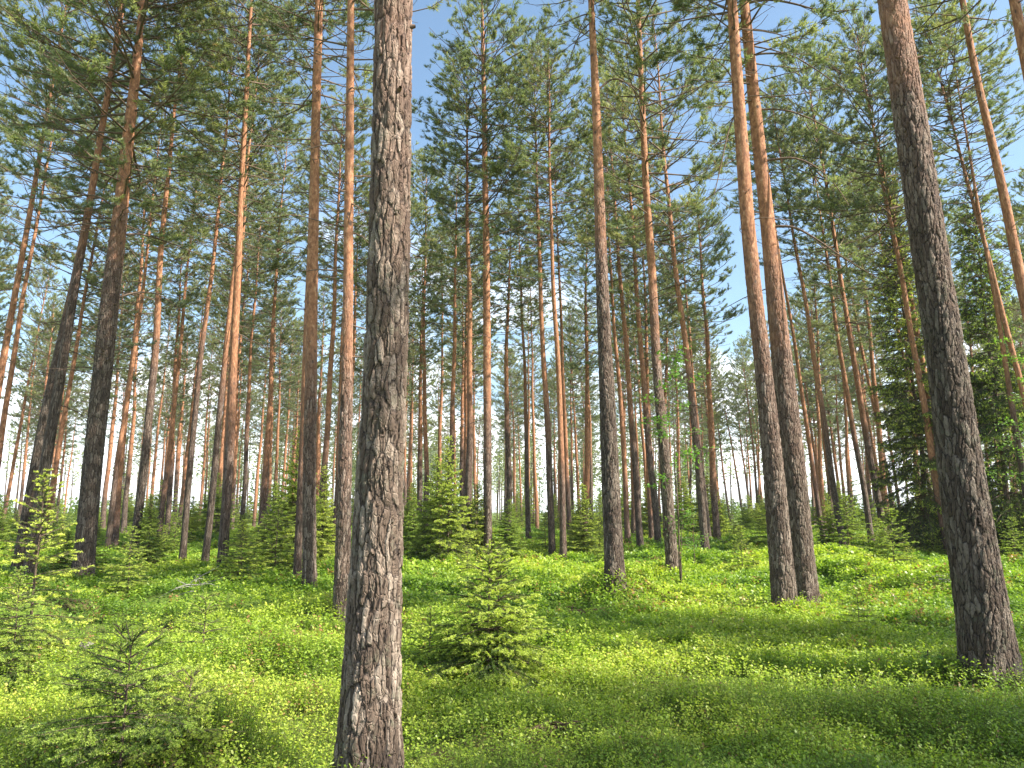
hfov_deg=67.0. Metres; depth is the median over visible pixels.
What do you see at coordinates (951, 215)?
pine tree
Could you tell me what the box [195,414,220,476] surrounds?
pine tree
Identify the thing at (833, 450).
pine tree
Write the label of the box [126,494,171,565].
spruce sapling
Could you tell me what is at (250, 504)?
spruce sapling
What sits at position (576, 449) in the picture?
pine tree
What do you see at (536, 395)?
pine tree
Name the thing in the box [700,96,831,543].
pine tree
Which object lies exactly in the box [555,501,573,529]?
spruce sapling
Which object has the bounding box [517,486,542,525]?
spruce sapling
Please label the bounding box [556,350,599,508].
pine tree
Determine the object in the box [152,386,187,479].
pine tree
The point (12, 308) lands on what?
pine tree
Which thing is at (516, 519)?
spruce sapling
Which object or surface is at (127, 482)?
pine tree
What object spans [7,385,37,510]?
pine tree
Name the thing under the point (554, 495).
spruce sapling
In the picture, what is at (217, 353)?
pine tree
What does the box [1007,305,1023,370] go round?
pine tree
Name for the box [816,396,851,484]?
pine tree
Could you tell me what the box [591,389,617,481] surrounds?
pine tree
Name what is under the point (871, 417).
pine tree
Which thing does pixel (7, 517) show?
spruce sapling
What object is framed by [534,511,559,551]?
spruce sapling
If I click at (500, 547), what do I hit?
spruce sapling
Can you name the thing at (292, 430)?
pine tree
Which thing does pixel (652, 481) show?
pine tree
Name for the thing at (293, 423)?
pine tree
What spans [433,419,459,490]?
pine tree
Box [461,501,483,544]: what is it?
spruce sapling
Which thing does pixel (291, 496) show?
spruce sapling
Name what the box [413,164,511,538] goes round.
pine tree
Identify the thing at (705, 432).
pine tree
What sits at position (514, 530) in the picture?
spruce sapling
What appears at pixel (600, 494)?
spruce sapling
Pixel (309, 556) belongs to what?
pine tree
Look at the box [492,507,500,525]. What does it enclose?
spruce sapling
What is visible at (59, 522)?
spruce sapling
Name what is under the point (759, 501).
spruce sapling
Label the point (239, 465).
pine tree
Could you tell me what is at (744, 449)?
pine tree
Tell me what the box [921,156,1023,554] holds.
spruce tree
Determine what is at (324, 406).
pine tree
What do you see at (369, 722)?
pine tree
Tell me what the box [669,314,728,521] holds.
pine tree
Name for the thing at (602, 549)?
spruce sapling
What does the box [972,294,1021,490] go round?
pine tree
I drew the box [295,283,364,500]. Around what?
pine tree
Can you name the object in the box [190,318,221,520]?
pine tree
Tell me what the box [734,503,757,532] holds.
spruce sapling
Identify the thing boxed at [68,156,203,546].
pine tree
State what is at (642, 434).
pine tree
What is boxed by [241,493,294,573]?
spruce sapling
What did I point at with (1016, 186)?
pine tree
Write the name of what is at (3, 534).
spruce sapling
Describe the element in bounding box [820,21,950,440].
pine tree
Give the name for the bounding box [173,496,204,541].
spruce sapling
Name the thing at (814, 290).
pine tree
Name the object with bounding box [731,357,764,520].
pine tree
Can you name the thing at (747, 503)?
spruce sapling
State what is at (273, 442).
pine tree
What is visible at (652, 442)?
pine tree
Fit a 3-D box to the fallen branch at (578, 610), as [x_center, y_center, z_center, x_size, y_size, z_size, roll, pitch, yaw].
[0.898,3.441,11.403,1.072,0.419,0.966,-8,-12,40]
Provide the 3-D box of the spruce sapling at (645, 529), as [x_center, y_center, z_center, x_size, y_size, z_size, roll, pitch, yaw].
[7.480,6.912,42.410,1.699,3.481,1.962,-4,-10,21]
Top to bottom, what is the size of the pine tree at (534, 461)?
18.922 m
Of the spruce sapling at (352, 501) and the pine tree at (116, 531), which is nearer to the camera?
the pine tree at (116, 531)
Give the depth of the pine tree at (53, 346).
54.12 m
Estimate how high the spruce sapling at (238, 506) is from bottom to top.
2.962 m
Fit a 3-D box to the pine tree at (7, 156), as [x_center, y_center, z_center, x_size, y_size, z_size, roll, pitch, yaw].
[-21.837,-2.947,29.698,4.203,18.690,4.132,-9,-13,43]
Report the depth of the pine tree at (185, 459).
55.73 m
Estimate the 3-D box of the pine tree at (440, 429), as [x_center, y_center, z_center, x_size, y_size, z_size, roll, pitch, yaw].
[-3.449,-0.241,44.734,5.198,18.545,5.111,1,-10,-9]
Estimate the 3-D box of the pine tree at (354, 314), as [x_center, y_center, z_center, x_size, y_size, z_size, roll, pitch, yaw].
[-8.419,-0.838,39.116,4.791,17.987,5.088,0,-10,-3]
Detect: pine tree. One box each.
[0,0,145,399]
[0,0,269,579]
[0,36,116,469]
[0,93,20,237]
[0,160,36,343]
[0,201,16,332]
[0,246,34,376]
[0,255,67,528]
[1,327,66,527]
[7,0,218,575]
[7,90,156,542]
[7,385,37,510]
[10,0,225,573]
[12,343,78,441]
[17,315,84,444]
[18,291,85,485]
[18,376,68,458]
[21,411,38,460]
[24,375,44,446]
[35,400,76,467]
[37,389,69,473]
[41,281,93,524]
[47,224,151,428]
[54,347,90,525]
[56,396,77,494]
[63,387,87,513]
[67,75,226,550]
[67,341,115,494]
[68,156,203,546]
[68,310,122,432]
[75,376,111,444]
[79,400,110,458]
[82,260,134,446]
[83,247,152,529]
[94,285,175,534]
[106,357,147,496]
[114,0,265,562]
[127,145,265,538]
[127,392,156,487]
[131,355,169,495]
[132,221,218,536]
[133,409,163,507]
[138,302,198,518]
[152,385,180,517]
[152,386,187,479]
[152,387,189,488]
[153,357,198,478]
[154,0,326,566]
[157,0,311,561]
[157,318,217,527]
[158,352,207,488]
[164,260,224,527]
[172,0,302,563]
[173,404,190,498]
[174,125,298,547]
[175,392,203,513]
[177,224,290,501]
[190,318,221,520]
[191,365,220,507]
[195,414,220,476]
[196,266,260,485]
[201,265,269,526]
[205,106,336,540]
[209,359,257,498]
[212,405,252,483]
[217,197,301,538]
[217,318,266,529]
[227,0,373,588]
[227,0,374,581]
[230,196,303,525]
[235,381,259,521]
[237,356,266,487]
[240,314,290,527]
[242,284,299,514]
[242,290,302,500]
[244,378,294,484]
[250,385,283,483]
[253,403,285,477]
[260,379,293,493]
[266,0,452,621]
[273,319,302,512]
[274,364,323,481]
[277,313,335,460]
[278,128,370,542]
[279,318,327,519]
[279,407,296,498]
[280,87,416,534]
[280,389,300,462]
[282,362,301,483]
[292,370,337,457]
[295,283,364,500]
[300,199,369,401]
[320,404,335,474]
[321,333,362,444]
[321,377,358,504]
[331,373,361,464]
[332,0,415,767]
[332,187,460,462]
[352,341,363,457]
[353,351,362,427]
[354,267,419,390]
[364,141,482,525]
[403,334,436,526]
[406,279,432,439]
[406,316,433,521]
[406,340,434,506]
[406,391,434,465]
[406,404,417,487]
[407,258,463,524]
[407,404,437,461]
[411,0,611,557]
[412,33,557,552]
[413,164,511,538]
[413,222,496,506]
[421,209,510,537]
[427,359,460,453]
[428,352,472,511]
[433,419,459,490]
[434,264,506,526]
[435,264,501,413]
[440,334,491,462]
[444,317,498,530]
[461,182,566,539]
[463,198,561,537]
[472,414,496,492]
[475,411,497,497]
[476,17,592,554]
[491,346,530,514]
[491,347,530,513]
[491,413,523,484]
[495,26,615,561]
[496,382,530,477]
[498,401,523,506]
[499,295,554,489]
[504,266,566,528]
[509,370,537,515]
[510,136,616,533]
[510,353,550,523]
[524,0,658,593]
[527,370,569,470]
[537,368,569,517]
[539,359,584,518]
[541,350,573,526]
[546,310,598,522]
[549,299,598,516]
[553,195,636,534]
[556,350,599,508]
[558,63,685,542]
[559,125,660,542]
[559,302,621,530]
[562,59,679,546]
[564,0,751,573]
[568,416,592,508]
[572,380,599,518]
[573,419,598,484]
[574,0,737,548]
[587,260,651,536]
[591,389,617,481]
[596,321,641,459]
[597,0,824,613]
[608,205,696,539]
[610,276,659,515]
[613,355,641,493]
[614,330,663,497]
[615,394,634,472]
[628,0,875,605]
[630,274,702,537]
[631,317,680,514]
[634,363,671,468]
[636,407,657,491]
[642,382,672,523]
[646,201,730,536]
[648,284,713,524]
[652,339,681,488]
[656,181,747,539]
[667,370,698,478]
[667,392,692,475]
[668,351,704,508]
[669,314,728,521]
[672,308,725,508]
[674,370,726,474]
[675,393,704,514]
[681,378,726,458]
[684,395,712,450]
[685,413,706,462]
[699,360,737,524]
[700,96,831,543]
[700,406,726,466]
[707,419,729,489]
[714,366,745,508]
[716,372,754,513]
[722,29,900,536]
[723,335,760,516]
[724,385,758,508]
[726,80,846,547]
[727,320,771,423]
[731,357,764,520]
[733,363,763,508]
[734,409,756,517]
[742,405,762,485]
[776,113,877,542]
[785,293,841,497]
[786,275,844,529]
[787,0,968,554]
[788,246,840,532]
[789,301,857,498]
[794,351,822,458]
[797,359,831,524]
[798,333,836,462]
[798,386,831,524]
[807,184,898,531]
[811,391,843,463]
[812,326,865,510]
[815,275,882,497]
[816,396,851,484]
[817,417,852,471]
[818,170,911,531]
[819,304,875,521]
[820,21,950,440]
[821,140,931,488]
[822,295,890,520]
[823,350,858,516]
[828,313,883,500]
[846,149,974,535]
[847,372,882,451]
[849,405,876,485]
[850,408,883,511]
[851,0,1023,406]
[854,305,906,524]
[854,375,886,450]
[873,0,1023,322]
[877,0,1023,687]
[878,7,1023,502]
[892,283,932,488]
[928,0,1023,133]
[939,189,1009,367]
[953,271,1023,452]
[953,273,981,371]
[962,327,997,492]
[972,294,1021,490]
[973,213,1023,362]
[975,305,1021,492]
[986,297,1023,369]
[993,165,1023,341]
[996,199,1023,282]
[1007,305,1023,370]
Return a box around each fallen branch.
[161,566,218,596]
[559,604,613,615]
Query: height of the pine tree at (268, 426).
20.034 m
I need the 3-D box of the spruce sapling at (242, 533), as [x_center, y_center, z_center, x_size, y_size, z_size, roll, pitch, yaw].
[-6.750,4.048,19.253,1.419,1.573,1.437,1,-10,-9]
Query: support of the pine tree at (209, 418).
on the ground
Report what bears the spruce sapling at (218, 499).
on the ground
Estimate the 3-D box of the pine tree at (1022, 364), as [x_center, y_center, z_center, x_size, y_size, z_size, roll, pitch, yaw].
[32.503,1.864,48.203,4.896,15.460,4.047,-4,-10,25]
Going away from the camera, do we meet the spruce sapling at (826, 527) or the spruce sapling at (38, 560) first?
the spruce sapling at (38, 560)
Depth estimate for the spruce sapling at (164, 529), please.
25.58 m
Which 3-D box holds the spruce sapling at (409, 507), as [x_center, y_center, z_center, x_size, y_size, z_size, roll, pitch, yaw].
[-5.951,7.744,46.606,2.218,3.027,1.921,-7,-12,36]
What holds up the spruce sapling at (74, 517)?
on the ground
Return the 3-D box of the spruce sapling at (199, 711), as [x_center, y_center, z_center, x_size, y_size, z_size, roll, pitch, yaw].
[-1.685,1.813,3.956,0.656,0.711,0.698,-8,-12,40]
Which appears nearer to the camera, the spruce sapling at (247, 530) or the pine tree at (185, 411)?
the spruce sapling at (247, 530)
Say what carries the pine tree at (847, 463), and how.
on the ground
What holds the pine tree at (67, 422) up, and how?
on the ground
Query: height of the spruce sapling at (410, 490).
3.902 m
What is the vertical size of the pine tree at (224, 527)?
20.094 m
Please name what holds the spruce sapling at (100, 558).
on the ground
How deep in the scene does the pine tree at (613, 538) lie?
12.74 m
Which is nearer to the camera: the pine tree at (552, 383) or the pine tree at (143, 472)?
the pine tree at (143, 472)
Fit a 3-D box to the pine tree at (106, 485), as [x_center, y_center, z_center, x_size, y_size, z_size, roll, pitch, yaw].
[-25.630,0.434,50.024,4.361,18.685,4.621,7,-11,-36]
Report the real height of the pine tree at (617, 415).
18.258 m
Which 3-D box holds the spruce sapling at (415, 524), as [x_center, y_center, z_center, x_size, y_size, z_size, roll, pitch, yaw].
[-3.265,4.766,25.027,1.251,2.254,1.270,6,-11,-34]
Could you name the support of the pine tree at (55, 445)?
on the ground
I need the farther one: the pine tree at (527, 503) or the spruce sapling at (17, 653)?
the pine tree at (527, 503)
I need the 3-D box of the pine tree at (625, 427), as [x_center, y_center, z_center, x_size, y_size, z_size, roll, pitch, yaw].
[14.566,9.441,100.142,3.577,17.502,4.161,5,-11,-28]
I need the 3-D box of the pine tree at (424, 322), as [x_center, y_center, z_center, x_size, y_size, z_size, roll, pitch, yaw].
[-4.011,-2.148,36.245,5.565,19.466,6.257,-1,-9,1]
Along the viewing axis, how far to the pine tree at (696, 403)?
41.71 m
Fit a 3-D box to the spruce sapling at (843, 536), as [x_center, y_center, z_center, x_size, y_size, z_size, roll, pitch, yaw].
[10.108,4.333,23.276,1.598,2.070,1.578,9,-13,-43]
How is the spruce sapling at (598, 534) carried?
on the ground
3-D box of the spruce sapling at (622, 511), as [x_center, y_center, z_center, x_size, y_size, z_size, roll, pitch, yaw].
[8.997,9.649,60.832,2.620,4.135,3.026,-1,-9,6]
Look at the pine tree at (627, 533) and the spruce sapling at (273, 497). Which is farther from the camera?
the spruce sapling at (273, 497)
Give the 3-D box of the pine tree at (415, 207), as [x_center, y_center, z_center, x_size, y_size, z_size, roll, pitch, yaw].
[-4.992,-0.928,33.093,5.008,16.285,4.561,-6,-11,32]
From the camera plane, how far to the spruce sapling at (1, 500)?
34.12 m
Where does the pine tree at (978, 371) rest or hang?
on the ground
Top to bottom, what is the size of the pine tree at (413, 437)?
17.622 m
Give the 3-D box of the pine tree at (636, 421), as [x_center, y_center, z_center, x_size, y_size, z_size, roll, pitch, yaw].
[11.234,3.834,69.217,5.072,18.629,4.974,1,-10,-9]
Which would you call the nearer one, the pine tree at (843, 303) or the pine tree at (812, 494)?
the pine tree at (843, 303)
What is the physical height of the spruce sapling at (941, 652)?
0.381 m
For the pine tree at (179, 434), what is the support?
on the ground
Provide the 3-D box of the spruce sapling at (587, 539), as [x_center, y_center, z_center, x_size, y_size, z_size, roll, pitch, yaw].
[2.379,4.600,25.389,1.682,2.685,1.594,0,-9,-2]
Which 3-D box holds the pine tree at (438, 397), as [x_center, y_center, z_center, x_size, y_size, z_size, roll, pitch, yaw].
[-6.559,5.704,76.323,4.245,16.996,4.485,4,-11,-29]
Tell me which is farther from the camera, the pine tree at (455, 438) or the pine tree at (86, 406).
the pine tree at (86, 406)
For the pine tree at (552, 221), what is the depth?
25.05 m
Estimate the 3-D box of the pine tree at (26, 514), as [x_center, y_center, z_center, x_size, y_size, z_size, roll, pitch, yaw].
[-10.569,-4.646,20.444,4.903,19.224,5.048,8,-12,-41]
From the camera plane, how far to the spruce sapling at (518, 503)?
96.38 m
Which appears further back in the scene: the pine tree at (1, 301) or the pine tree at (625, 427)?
the pine tree at (625, 427)
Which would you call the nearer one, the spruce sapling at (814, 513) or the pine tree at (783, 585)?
the pine tree at (783, 585)
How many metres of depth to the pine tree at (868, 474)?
60.58 m
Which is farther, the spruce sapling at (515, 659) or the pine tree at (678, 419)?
the pine tree at (678, 419)
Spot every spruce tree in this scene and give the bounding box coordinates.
[853,176,1005,551]
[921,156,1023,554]
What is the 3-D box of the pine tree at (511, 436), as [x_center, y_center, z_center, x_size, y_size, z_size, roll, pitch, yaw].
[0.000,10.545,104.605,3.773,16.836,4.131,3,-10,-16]
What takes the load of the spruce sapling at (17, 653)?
on the ground
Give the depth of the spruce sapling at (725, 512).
82.29 m
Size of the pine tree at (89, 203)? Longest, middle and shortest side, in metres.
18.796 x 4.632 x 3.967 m
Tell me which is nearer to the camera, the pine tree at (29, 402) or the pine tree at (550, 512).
the pine tree at (550, 512)
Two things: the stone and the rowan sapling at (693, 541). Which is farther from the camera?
the rowan sapling at (693, 541)
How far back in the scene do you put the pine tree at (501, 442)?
116.94 m
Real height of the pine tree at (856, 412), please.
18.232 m
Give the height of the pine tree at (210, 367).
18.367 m
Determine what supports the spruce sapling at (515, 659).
on the ground
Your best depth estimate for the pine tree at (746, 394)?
76.73 m
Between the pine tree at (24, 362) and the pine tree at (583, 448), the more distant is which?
the pine tree at (583, 448)
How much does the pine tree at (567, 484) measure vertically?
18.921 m
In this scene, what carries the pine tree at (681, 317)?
on the ground
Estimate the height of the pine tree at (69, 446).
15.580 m
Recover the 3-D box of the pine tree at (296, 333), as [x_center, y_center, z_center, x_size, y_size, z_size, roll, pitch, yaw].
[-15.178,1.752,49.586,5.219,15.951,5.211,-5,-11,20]
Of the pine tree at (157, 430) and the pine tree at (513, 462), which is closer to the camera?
the pine tree at (157, 430)
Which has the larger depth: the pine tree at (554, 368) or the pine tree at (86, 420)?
the pine tree at (86, 420)
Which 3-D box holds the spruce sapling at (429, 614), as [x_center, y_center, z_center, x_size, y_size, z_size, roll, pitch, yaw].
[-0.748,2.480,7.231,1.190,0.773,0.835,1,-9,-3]
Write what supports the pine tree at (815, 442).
on the ground
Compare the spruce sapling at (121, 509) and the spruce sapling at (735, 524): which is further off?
the spruce sapling at (121, 509)
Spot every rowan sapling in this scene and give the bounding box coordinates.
[634,344,718,582]
[664,503,703,585]
[677,511,711,562]
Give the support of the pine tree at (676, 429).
on the ground
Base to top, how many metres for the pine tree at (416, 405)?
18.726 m
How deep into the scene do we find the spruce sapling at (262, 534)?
19.71 m
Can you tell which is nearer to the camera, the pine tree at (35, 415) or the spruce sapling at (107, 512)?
the pine tree at (35, 415)
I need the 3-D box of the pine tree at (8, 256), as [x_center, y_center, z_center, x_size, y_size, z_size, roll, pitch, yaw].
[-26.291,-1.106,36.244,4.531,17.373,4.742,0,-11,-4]
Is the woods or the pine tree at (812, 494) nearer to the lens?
the pine tree at (812, 494)
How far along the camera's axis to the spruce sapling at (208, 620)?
7.33 m
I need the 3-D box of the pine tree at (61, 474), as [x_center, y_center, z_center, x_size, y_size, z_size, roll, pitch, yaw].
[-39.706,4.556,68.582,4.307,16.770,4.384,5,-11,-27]
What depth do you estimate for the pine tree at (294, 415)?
75.33 m
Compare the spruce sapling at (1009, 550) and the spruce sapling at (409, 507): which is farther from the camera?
the spruce sapling at (409, 507)
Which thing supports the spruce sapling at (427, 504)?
on the ground
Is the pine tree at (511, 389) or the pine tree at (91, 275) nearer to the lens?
the pine tree at (91, 275)
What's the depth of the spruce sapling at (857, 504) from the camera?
51.81 m
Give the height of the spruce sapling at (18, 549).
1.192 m
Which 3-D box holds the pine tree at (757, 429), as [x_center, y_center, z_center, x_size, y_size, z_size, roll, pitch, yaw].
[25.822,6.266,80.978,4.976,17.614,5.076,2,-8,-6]
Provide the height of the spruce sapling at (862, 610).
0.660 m
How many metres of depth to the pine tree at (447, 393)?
71.89 m
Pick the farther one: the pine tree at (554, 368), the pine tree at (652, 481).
the pine tree at (554, 368)
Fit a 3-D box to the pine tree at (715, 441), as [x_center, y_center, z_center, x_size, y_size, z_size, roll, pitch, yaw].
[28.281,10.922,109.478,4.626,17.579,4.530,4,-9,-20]
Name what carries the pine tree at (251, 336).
on the ground
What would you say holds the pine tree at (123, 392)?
on the ground
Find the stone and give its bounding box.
[77,642,93,649]
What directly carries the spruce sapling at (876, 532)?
on the ground
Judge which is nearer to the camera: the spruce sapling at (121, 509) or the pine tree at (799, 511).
the pine tree at (799, 511)
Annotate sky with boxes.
[0,0,1023,512]
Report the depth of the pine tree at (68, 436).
100.71 m
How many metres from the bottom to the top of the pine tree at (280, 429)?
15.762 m
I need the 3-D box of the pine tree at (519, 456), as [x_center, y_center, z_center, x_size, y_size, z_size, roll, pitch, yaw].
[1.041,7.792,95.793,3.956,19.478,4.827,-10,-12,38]
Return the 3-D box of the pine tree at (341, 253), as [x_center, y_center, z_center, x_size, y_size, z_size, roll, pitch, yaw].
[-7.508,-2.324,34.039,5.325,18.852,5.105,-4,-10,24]
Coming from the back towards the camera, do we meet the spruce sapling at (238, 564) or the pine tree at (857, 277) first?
the pine tree at (857, 277)
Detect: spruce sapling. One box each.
[0,468,98,662]
[0,488,17,542]
[0,503,13,549]
[0,566,58,696]
[1,531,47,560]
[2,497,13,522]
[3,548,44,573]
[5,507,19,531]
[12,619,209,767]
[45,530,74,571]
[46,494,58,536]
[47,497,70,536]
[47,616,172,762]
[48,524,73,550]
[54,491,67,525]
[62,508,72,523]
[68,507,77,524]
[91,526,154,601]
[95,521,119,577]
[97,508,105,544]
[99,490,132,529]
[99,492,110,522]
[108,662,240,767]
[120,492,143,527]
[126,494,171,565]
[130,480,188,538]
[148,495,181,527]
[154,525,176,557]
[160,513,192,554]
[167,590,234,665]
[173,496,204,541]
[191,473,232,534]
[206,479,239,527]
[208,519,272,584]
[217,515,262,568]
[234,497,251,527]
[237,496,258,522]
[239,513,249,541]
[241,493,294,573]
[248,485,288,534]
[252,481,289,568]
[254,523,266,544]
[255,427,334,571]
[316,465,335,558]
[316,501,334,552]
[325,494,333,530]
[351,491,353,524]
[400,607,484,689]
[402,540,570,707]
[403,482,416,527]
[403,488,422,533]
[403,496,422,557]
[406,521,431,559]
[408,454,468,559]
[418,435,476,563]
[455,533,478,572]
[456,483,498,559]
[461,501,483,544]
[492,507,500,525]
[492,538,508,558]
[495,499,528,559]
[498,506,503,525]
[511,491,524,523]
[511,495,524,528]
[511,503,520,539]
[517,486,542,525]
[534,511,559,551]
[539,494,557,527]
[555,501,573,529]
[557,518,589,552]
[566,483,603,553]
[567,511,586,544]
[586,526,626,563]
[590,497,602,533]
[591,515,603,544]
[593,491,602,524]
[620,483,630,530]
[641,479,662,536]
[674,476,698,530]
[680,475,738,536]
[720,493,732,519]
[720,498,730,525]
[722,498,746,537]
[722,525,762,571]
[731,522,740,539]
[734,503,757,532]
[739,495,755,524]
[744,503,766,531]
[745,495,767,546]
[750,495,766,527]
[811,482,835,530]
[814,492,838,545]
[816,475,876,530]
[826,493,872,552]
[831,497,861,545]
[831,590,882,640]
[833,481,842,513]
[858,499,879,528]
[864,517,897,554]
[865,507,922,575]
[873,523,896,563]
[895,539,918,565]
[920,522,946,554]
[923,649,954,686]
[991,474,1012,516]
[998,517,1023,556]
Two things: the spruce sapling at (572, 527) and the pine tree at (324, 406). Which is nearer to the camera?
the spruce sapling at (572, 527)
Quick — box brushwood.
[511,720,584,743]
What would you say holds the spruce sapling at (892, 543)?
on the ground
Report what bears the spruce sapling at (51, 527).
on the ground
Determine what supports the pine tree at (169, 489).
on the ground
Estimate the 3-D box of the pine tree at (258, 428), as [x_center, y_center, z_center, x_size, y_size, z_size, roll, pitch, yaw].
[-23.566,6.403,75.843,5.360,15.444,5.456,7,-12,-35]
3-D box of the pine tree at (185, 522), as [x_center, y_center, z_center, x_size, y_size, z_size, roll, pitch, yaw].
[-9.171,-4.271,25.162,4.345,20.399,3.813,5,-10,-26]
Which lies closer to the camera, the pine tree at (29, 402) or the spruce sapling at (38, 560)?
the spruce sapling at (38, 560)
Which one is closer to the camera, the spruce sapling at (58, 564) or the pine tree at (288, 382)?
the spruce sapling at (58, 564)
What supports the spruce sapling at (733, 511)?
on the ground
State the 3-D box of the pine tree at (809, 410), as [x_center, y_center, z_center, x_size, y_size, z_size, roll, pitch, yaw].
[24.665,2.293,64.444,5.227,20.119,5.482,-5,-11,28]
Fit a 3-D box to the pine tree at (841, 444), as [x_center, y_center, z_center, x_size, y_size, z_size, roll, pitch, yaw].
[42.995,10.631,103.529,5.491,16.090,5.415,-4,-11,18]
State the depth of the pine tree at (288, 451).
109.91 m
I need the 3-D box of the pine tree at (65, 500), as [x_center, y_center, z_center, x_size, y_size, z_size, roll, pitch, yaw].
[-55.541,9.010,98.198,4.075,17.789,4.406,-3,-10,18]
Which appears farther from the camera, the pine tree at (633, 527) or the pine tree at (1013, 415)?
the pine tree at (633, 527)
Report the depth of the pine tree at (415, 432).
85.51 m
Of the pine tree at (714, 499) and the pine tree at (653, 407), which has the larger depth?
the pine tree at (653, 407)
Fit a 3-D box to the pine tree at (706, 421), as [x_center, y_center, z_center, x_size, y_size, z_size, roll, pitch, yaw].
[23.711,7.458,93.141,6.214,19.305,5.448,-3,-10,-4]
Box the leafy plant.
[916,642,943,678]
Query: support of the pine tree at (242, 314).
on the ground
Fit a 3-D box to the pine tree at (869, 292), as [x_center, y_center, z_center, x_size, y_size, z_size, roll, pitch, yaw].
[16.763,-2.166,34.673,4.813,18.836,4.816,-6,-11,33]
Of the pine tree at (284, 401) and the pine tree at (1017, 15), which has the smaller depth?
the pine tree at (1017, 15)
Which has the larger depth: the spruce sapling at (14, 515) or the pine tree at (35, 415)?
the pine tree at (35, 415)
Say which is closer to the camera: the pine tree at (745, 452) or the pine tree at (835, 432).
the pine tree at (835, 432)
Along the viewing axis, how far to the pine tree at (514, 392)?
86.50 m
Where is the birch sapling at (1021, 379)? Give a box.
[985,335,1023,482]
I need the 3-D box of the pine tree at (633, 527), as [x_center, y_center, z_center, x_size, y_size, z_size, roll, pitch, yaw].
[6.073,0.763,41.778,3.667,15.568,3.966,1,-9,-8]
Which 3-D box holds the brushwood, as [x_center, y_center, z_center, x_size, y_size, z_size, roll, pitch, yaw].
[0.242,2.331,5.221,0.542,0.203,0.419,0,-9,0]
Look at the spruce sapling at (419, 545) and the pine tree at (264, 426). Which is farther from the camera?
the pine tree at (264, 426)
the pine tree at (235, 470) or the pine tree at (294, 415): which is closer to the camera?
the pine tree at (235, 470)
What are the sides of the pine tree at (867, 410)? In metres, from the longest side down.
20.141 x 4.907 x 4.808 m
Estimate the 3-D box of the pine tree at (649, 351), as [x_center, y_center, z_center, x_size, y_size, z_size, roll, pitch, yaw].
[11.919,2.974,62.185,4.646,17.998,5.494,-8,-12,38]
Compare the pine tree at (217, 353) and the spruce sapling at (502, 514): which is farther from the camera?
the spruce sapling at (502, 514)
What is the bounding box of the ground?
[0,513,1023,767]
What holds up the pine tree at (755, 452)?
on the ground
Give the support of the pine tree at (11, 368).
on the ground
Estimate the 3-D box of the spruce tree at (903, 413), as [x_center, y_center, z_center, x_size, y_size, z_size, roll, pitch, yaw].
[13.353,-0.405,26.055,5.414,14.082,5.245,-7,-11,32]
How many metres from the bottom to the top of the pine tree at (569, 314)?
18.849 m
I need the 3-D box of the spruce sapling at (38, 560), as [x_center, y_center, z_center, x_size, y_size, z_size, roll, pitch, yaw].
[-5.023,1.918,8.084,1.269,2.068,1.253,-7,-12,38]
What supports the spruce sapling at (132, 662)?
on the ground
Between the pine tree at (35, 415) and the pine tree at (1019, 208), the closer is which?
the pine tree at (1019, 208)
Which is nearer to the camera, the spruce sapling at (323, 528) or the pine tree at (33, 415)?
the spruce sapling at (323, 528)
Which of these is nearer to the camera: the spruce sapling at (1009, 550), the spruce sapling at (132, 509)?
the spruce sapling at (1009, 550)
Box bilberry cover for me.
[0,524,1023,767]
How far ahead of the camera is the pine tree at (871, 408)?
61.86 m
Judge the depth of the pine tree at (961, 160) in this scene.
24.20 m
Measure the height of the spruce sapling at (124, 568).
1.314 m
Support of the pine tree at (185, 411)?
on the ground
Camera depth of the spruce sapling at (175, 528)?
25.75 m
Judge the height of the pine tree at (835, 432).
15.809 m
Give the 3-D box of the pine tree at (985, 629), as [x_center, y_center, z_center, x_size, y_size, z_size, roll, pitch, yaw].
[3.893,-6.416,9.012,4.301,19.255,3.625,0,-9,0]
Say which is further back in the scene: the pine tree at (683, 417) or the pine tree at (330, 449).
the pine tree at (330, 449)
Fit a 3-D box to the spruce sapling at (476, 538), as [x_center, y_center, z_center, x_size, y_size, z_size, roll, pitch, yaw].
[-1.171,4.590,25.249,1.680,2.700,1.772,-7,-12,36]
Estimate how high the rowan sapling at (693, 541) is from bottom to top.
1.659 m
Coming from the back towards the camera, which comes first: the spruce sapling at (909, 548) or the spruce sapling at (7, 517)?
the spruce sapling at (7, 517)
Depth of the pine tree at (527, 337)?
60.35 m
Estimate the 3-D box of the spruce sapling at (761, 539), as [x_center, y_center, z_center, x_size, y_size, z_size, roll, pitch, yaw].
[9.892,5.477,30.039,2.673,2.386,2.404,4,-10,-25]
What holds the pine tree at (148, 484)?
on the ground
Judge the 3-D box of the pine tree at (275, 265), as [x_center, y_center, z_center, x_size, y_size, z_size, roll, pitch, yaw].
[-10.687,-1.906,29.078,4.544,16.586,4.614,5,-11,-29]
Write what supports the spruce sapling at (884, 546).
on the ground
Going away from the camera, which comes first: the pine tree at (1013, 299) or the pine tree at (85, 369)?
the pine tree at (1013, 299)
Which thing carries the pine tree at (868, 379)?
on the ground
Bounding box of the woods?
[0,406,1009,521]
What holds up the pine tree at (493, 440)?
on the ground
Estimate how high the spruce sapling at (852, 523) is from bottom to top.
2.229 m
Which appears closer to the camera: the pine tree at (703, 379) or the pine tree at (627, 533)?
the pine tree at (627, 533)
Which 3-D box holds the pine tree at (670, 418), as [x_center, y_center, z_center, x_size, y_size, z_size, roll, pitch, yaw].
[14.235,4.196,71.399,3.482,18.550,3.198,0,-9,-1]
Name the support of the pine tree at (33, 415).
on the ground
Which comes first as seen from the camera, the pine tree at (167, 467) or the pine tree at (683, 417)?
the pine tree at (167, 467)
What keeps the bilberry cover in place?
on the ground
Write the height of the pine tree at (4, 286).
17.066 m
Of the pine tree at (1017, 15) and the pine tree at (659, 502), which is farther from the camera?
the pine tree at (659, 502)
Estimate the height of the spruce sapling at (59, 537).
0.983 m

